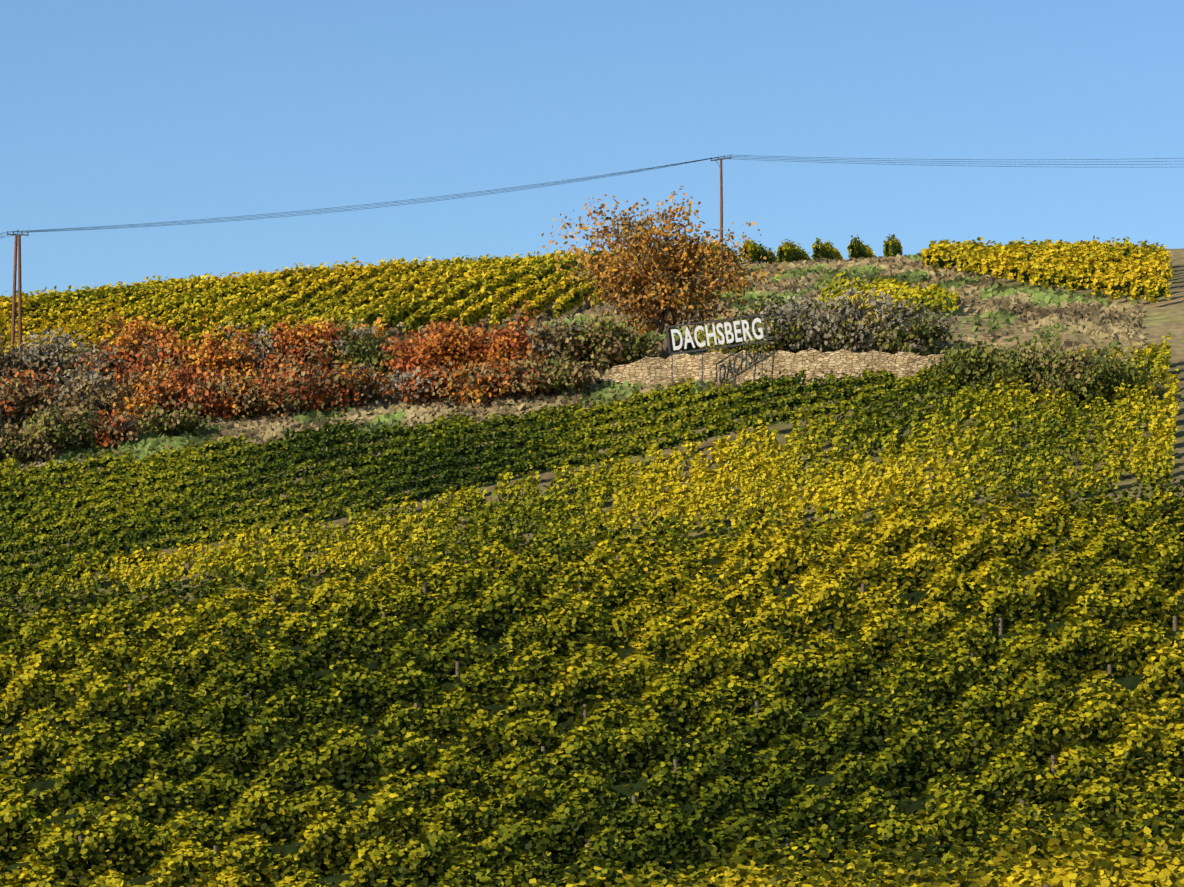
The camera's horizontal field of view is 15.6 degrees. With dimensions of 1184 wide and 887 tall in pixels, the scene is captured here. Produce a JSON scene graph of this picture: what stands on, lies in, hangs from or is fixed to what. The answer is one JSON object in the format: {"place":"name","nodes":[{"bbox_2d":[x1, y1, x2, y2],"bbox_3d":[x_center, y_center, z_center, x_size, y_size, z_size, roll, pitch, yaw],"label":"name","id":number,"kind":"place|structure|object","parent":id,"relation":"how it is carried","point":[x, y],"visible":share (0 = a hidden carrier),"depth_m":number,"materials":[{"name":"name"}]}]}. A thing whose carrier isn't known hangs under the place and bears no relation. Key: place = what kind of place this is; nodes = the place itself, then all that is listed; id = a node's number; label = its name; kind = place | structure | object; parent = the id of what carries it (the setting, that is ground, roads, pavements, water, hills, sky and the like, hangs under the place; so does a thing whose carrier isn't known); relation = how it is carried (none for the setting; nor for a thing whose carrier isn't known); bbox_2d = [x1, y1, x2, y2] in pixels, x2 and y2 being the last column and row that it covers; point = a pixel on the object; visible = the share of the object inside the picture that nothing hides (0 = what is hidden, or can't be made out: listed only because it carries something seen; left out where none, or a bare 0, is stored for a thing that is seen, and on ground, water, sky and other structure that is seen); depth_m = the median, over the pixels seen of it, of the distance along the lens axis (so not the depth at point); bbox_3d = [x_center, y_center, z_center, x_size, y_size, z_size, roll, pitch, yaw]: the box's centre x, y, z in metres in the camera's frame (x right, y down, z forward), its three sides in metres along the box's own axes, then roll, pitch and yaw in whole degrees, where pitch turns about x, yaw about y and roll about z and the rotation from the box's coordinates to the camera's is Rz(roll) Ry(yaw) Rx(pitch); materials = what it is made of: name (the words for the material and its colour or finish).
{"place":"outdoors","nodes":[
{"label":"outdoors","id":0,"kind":"place"},
{"bbox_2d":[0,248,1183,619],"bbox_3d":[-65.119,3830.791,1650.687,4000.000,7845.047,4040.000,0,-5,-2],"label":"ground","id":1,"kind":"structure","parent":0,"point":[1164,316],"depth_m":311.08,"materials":[{"name":"brown soil"}]},
{"bbox_2d":[7,229,28,371],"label":"utility pole","id":2,"kind":"object","parent":1,"relation":"on","point":[19,291],"visible":0.85,"depth_m":359.33,"materials":[{"name":"brown wood"}]},
{"bbox_2d":[0,155,1173,238],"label":"power lines","id":3,"kind":"object","parent":2,"relation":"attached to","point":[163,224],"visible":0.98,"depth_m":383.49,"materials":[{"name":"grey metal"}]},
{"bbox_2d":[0,333,44,390],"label":"shrub","id":4,"kind":"object","parent":1,"relation":"on","point":[3,355],"visible":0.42,"depth_m":349.65,"materials":[{"name":"grey plant"}]},
{"bbox_2d":[0,367,68,425],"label":"shrub","id":5,"kind":"object","parent":1,"relation":"on","point":[21,397],"visible":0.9,"depth_m":335.38,"materials":[{"name":"brown plant"}]},
{"bbox_2d":[0,414,68,468],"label":"shrub","id":6,"kind":"object","parent":1,"relation":"on","point":[20,445],"visible":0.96,"depth_m":324.38,"materials":[{"name":"green plant"}]},
{"bbox_2d":[1,326,102,394],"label":"shrub","id":7,"kind":"object","parent":1,"relation":"on","point":[48,361],"visible":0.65,"depth_m":350.53,"materials":[{"name":"grey plant"}]},
{"bbox_2d":[13,399,111,455],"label":"shrub","id":8,"kind":"object","parent":1,"relation":"on","point":[66,425],"visible":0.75,"depth_m":326.25,"materials":[{"name":"green plant"}]},
{"bbox_2d":[39,365,133,423],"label":"shrub","id":9,"kind":"object","parent":1,"relation":"on","point":[91,398],"visible":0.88,"depth_m":332.83,"materials":[{"name":"grey plant"}]},
{"bbox_2d":[69,337,135,391],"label":"shrub","id":10,"kind":"object","parent":1,"relation":"on","point":[98,361],"visible":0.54,"depth_m":346.69,"materials":[{"name":"grey plant"}]},
{"bbox_2d":[79,408,147,448],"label":"shrub","id":11,"kind":"object","parent":1,"relation":"on","point":[121,431],"visible":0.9,"depth_m":326.72,"materials":[{"name":"brown plant"}]},
{"bbox_2d":[74,312,189,390],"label":"shrub","id":12,"kind":"object","parent":1,"relation":"on","point":[139,334],"visible":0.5,"depth_m":345.82,"materials":[{"name":"orange plant"}]},
{"bbox_2d":[99,362,199,420],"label":"shrub","id":13,"kind":"object","parent":1,"relation":"on","point":[143,397],"visible":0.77,"depth_m":332.18,"materials":[{"name":"orange plant"}]},
{"bbox_2d":[103,333,216,388],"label":"shrub","id":14,"kind":"object","parent":1,"relation":"on","point":[157,355],"visible":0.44,"depth_m":342.11,"materials":[{"name":"orange plant"}]},
{"bbox_2d":[135,404,214,437],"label":"shrub","id":15,"kind":"object","parent":1,"relation":"on","point":[158,419],"visible":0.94,"depth_m":327.44,"materials":[{"name":"green plant"}]},
{"bbox_2d":[146,363,251,420],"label":"shrub","id":16,"kind":"object","parent":1,"relation":"on","point":[205,398],"visible":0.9,"depth_m":330.70,"materials":[{"name":"brown plant"}]},
{"bbox_2d":[163,314,286,383],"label":"shrub","id":17,"kind":"object","parent":1,"relation":"on","point":[214,359],"visible":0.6,"depth_m":341.38,"materials":[{"name":"orange plant"}]},
{"bbox_2d":[197,362,304,419],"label":"shrub","id":18,"kind":"object","parent":1,"relation":"on","point":[255,400],"visible":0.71,"depth_m":330.73,"materials":[{"name":"orange plant"}]},
{"bbox_2d":[218,321,290,383],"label":"shrub","id":19,"kind":"object","parent":1,"relation":"on","point":[260,348],"visible":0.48,"depth_m":342.05,"materials":[{"name":"grey plant"}]},
{"bbox_2d":[260,323,346,383],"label":"shrub","id":20,"kind":"object","parent":1,"relation":"on","point":[296,355],"visible":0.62,"depth_m":340.84,"materials":[{"name":"brown plant"}]},
{"bbox_2d":[246,352,369,413],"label":"shrub","id":21,"kind":"object","parent":1,"relation":"on","point":[302,390],"visible":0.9,"depth_m":329.78,"materials":[{"name":"orange plant"}]},
{"bbox_2d":[267,311,353,377],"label":"shrub","id":22,"kind":"object","parent":1,"relation":"on","point":[305,336],"visible":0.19,"depth_m":341.69,"materials":[{"name":"orange plant"}]},
{"bbox_2d":[290,317,391,369],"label":"shrub","id":23,"kind":"object","parent":1,"relation":"on","point":[362,325],"visible":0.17,"depth_m":342.59,"materials":[{"name":"orange plant"}]},
{"bbox_2d":[0,244,682,365],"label":"vines","id":24,"kind":"object","parent":1,"relation":"on","point":[495,265],"depth_m":381.35,"materials":[{"name":"yellow plant"}]},
{"bbox_2d":[304,360,403,407],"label":"shrub","id":25,"kind":"object","parent":1,"relation":"on","point":[360,377],"visible":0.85,"depth_m":330.63,"materials":[{"name":"brown plant"}]},
{"bbox_2d":[324,314,427,377],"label":"shrub","id":26,"kind":"object","parent":1,"relation":"on","point":[363,350],"visible":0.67,"depth_m":338.49,"materials":[{"name":"green plant"}]},
{"bbox_2d":[366,354,458,411],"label":"shrub","id":27,"kind":"object","parent":1,"relation":"on","point":[413,385],"visible":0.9,"depth_m":329.53,"materials":[{"name":"grey plant"}]},
{"bbox_2d":[379,315,487,375],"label":"shrub","id":28,"kind":"object","parent":1,"relation":"on","point":[402,359],"visible":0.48,"depth_m":334.71,"materials":[{"name":"orange plant"}]},
{"bbox_2d":[408,317,502,374],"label":"shrub","id":29,"kind":"object","parent":1,"relation":"on","point":[450,332],"visible":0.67,"depth_m":334.13,"materials":[{"name":"orange plant"}]},
{"bbox_2d":[424,354,512,404],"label":"shrub","id":30,"kind":"object","parent":1,"relation":"on","point":[464,377],"visible":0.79,"depth_m":328.35,"materials":[{"name":"orange plant"}]},
{"bbox_2d":[0,348,1005,594],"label":"vines","id":31,"kind":"object","parent":1,"relation":"on","point":[199,465],"depth_m":312.60,"materials":[{"name":"green plant"}]},
{"bbox_2d":[464,299,557,369],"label":"shrub","id":32,"kind":"object","parent":1,"relation":"on","point":[510,346],"visible":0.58,"depth_m":333.81,"materials":[{"name":"orange plant"}]},
{"bbox_2d":[460,352,578,407],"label":"shrub","id":33,"kind":"object","parent":1,"relation":"on","point":[525,384],"visible":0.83,"depth_m":328.28,"materials":[{"name":"orange plant"}]},
{"bbox_2d":[497,312,599,371],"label":"shrub","id":34,"kind":"object","parent":1,"relation":"on","point":[539,348],"visible":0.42,"depth_m":333.05,"materials":[{"name":"grey plant"}]},
{"bbox_2d":[504,346,599,395],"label":"shrub","id":35,"kind":"object","parent":1,"relation":"on","point":[561,379],"visible":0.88,"depth_m":328.00,"materials":[{"name":"green plant"}]},
{"bbox_2d":[0,242,1146,495],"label":"dry grass","id":36,"kind":"structure","parent":1,"relation":"on","point":[1060,310],"depth_m":336.58,"materials":[{"name":"beige plant"}]},
{"bbox_2d":[531,308,638,374],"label":"shrub","id":37,"kind":"object","parent":1,"relation":"on","point":[601,359],"visible":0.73,"depth_m":332.85,"materials":[{"name":"green plant"}]},
{"bbox_2d":[0,332,1179,607],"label":"vineyard","id":38,"kind":"object","parent":1,"relation":"on","point":[982,406],"visible":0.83,"depth_m":300.00,"materials":[{"name":"yellow plant"}]},
{"bbox_2d":[24,496,1180,886],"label":"vineyard posts","id":39,"kind":"object","parent":1,"relation":"on","point":[588,842],"visible":0.08,"depth_m":97.66,"materials":[{"name":"brown wood"}]},
{"bbox_2d":[0,473,1183,886],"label":"canopy vines","id":40,"kind":"object","parent":39,"relation":"on","point":[1132,682],"visible":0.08,"depth_m":96.18,"materials":[{"name":"green plant"}]},
{"bbox_2d":[573,323,663,367],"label":"shrub","id":41,"kind":"object","parent":1,"relation":"on","point":[641,341],"visible":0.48,"depth_m":333.60,"materials":[{"name":"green plant"}]},
{"bbox_2d":[541,186,785,358],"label":"tree","id":42,"kind":"object","parent":1,"relation":"on","point":[653,275],"visible":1,"depth_m":335.28,"materials":[{"name":"orange plant"}]},
{"bbox_2d":[665,313,768,386],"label":"sign","id":43,"kind":"object","parent":1,"relation":"on","point":[713,334],"visible":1,"depth_m":324.44,"materials":[{"name":"white metal"}]},
{"bbox_2d":[691,325,745,353],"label":"shrub","id":44,"kind":"object","parent":1,"relation":"on","point":[702,339],"visible":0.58,"depth_m":331.70,"materials":[{"name":"green plant"}]},
{"bbox_2d":[710,155,731,259],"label":"utility pole","id":45,"kind":"object","parent":1,"relation":"on","point":[721,204],"visible":0.85,"depth_m":389.97,"materials":[{"name":"brown wood"}]},
{"bbox_2d":[727,295,787,329],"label":"shrub","id":46,"kind":"object","parent":1,"relation":"on","point":[778,303],"visible":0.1,"depth_m":344.00,"materials":[{"name":"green plant"}]},
{"bbox_2d":[709,311,821,353],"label":"shrub","id":47,"kind":"object","parent":1,"relation":"on","point":[757,346],"visible":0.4,"depth_m":331.23,"materials":[{"name":"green plant"}]},
{"bbox_2d":[587,349,989,389],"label":"stone wall","id":48,"kind":"structure","parent":1,"relation":"on","point":[646,370],"depth_m":325.44,"materials":[{"name":"beige stone"}]},
{"bbox_2d":[740,273,851,353],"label":"shrub","id":49,"kind":"object","parent":1,"relation":"on","point":[780,312],"visible":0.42,"depth_m":331.00,"materials":[{"name":"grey plant"}]},
{"bbox_2d":[705,234,902,262],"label":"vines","id":50,"kind":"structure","parent":1,"relation":"on","point":[795,252],"depth_m":398.45,"materials":[{"name":"green plant"}]},
{"bbox_2d":[774,300,834,322],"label":"shrub","id":51,"kind":"object","parent":1,"relation":"on","point":[797,309],"visible":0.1,"depth_m":337.40,"materials":[{"name":"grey plant"}]},
{"bbox_2d":[783,275,895,352],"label":"shrub","id":52,"kind":"object","parent":1,"relation":"on","point":[844,314],"visible":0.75,"depth_m":329.84,"materials":[{"name":"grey plant"}]},
{"bbox_2d":[825,283,941,354],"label":"shrub","id":53,"kind":"object","parent":1,"relation":"on","point":[878,324],"visible":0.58,"depth_m":328.44,"materials":[{"name":"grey plant"}]},
{"bbox_2d":[820,271,959,314],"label":"vines","id":54,"kind":"object","parent":1,"relation":"on","point":[939,292],"depth_m":347.74,"materials":[{"name":"yellow plant"}]},
{"bbox_2d":[875,304,963,355],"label":"shrub","id":55,"kind":"object","parent":1,"relation":"on","point":[933,335],"visible":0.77,"depth_m":327.79,"materials":[{"name":"green plant"}]},
{"bbox_2d":[923,329,1005,393],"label":"shrub","id":56,"kind":"object","parent":1,"relation":"on","point":[964,360],"visible":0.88,"depth_m":318.56,"materials":[{"name":"green plant"}]},
{"bbox_2d":[952,329,1085,400],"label":"shrub","id":57,"kind":"object","parent":1,"relation":"on","point":[1014,365],"visible":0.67,"depth_m":315.38,"materials":[{"name":"green plant"}]},
{"bbox_2d":[919,235,1173,302],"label":"vines","id":58,"kind":"object","parent":1,"relation":"on","point":[983,254],"depth_m":358.07,"materials":[{"name":"yellow plant"}]},
{"bbox_2d":[1017,343,1117,406],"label":"shrub","id":59,"kind":"object","parent":1,"relation":"on","point":[1067,367],"visible":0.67,"depth_m":312.88,"materials":[{"name":"green plant"}]},
{"bbox_2d":[1034,340,1164,406],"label":"shrub","id":60,"kind":"object","parent":1,"relation":"on","point":[1112,376],"visible":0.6,"depth_m":312.18,"materials":[{"name":"green plant"}]},
{"bbox_2d":[0,0,1183,296],"label":"sky","id":61,"kind":"structure","parent":0,"point":[122,113],"materials":[{"name":"blue"}]},
{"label":"vine canopy","id":62,"kind":"object","parent":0,"visible":0},
{"bbox_2d":[21,479,1183,620],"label":"vine leaves","id":63,"kind":"object","parent":62,"relation":"attached to","point":[253,583],"depth_m":114.03,"materials":[{"name":"green plant"}]}
]}

